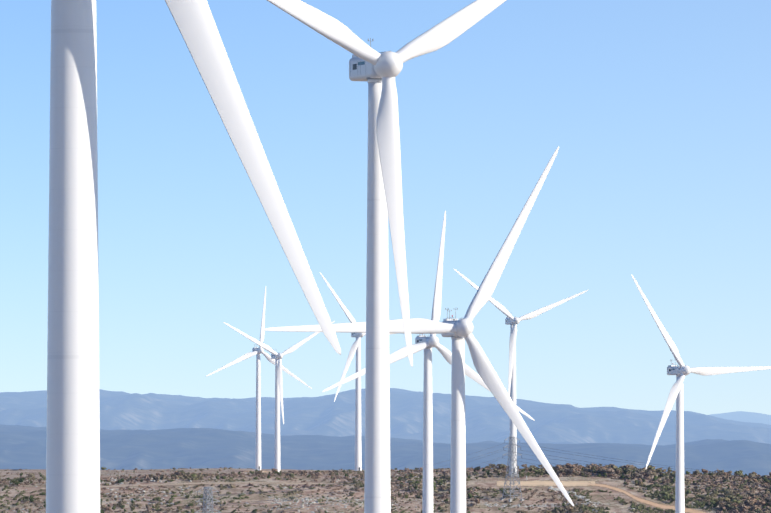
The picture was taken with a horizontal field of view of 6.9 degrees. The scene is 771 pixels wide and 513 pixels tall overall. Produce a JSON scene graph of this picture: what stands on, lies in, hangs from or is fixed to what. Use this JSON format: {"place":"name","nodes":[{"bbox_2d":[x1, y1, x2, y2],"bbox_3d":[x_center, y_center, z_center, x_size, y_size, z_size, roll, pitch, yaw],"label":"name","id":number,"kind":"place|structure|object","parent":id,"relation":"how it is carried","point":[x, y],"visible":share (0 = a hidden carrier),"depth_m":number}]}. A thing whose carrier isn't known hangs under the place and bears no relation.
{"place":"outdoors","nodes":[
{"label":"outdoors","id":0,"kind":"place"},
{"bbox_2d":[41,482,322,488],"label":"field track","id":1,"kind":"structure","parent":0,"point":[210,483],"depth_m":3230.69},
{"bbox_2d":[46,0,340,512],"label":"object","id":2,"kind":"object","parent":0,"point":[73,450],"visible":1,"depth_m":409.05},
{"bbox_2d":[206,287,311,471],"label":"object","id":3,"kind":"object","parent":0,"point":[257,351],"visible":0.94,"depth_m":4159.82},
{"bbox_2d":[223,321,334,471],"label":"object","id":4,"kind":"object","parent":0,"point":[277,357],"visible":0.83,"depth_m":3960.70},
{"bbox_2d":[320,273,396,470],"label":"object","id":5,"kind":"object","parent":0,"point":[356,347],"visible":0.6,"depth_m":3614.79},
{"bbox_2d":[0,388,770,512],"bbox_3d":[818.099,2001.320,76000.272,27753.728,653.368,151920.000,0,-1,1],"label":"terrain","id":6,"kind":"structure","parent":0,"point":[146,433],"depth_m":28940.14},
{"bbox_2d":[194,487,221,512],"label":"pylon","id":7,"kind":"object","parent":6,"relation":"on","point":[207,501],"visible":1,"depth_m":2306.93},
{"bbox_2d":[500,437,523,501],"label":"transmission tower","id":8,"kind":"structure","parent":6,"relation":"on","point":[513,447],"depth_m":3195.24},
{"bbox_2d":[200,443,770,512],"bbox_3d":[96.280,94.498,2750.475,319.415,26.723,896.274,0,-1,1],"label":"power lines","id":9,"kind":"object","parent":8,"relation":"attached to","point":[486,470],"visible":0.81,"depth_m":2968.79},
{"bbox_2d":[497,480,594,487],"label":"crane pad","id":10,"kind":"object","parent":6,"relation":"on","point":[550,483],"visible":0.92,"depth_m":3232.47},
{"bbox_2d":[0,0,770,414],"label":"sky","id":11,"kind":"structure","parent":0,"point":[657,113]},
{"bbox_2d":[267,0,506,512],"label":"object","id":12,"kind":"object","parent":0,"point":[378,71],"visible":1,"depth_m":897.52},
{"bbox_2d":[263,146,573,512],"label":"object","id":13,"kind":"object","parent":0,"point":[459,332],"visible":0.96,"depth_m":1304.32},
{"bbox_2d":[322,211,534,512],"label":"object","id":14,"kind":"object","parent":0,"point":[425,343],"visible":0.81,"depth_m":2062.67},
{"bbox_2d":[454,269,587,475],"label":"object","id":15,"kind":"object","parent":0,"point":[511,321],"visible":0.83,"depth_m":3258.77},
{"bbox_2d":[587,483,706,512],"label":"dirt track","id":16,"kind":"structure","parent":0,"point":[660,506],"depth_m":3187.46},
{"bbox_2d":[631,274,770,512],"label":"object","id":17,"kind":"object","parent":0,"point":[681,371],"visible":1,"depth_m":2423.67}
]}

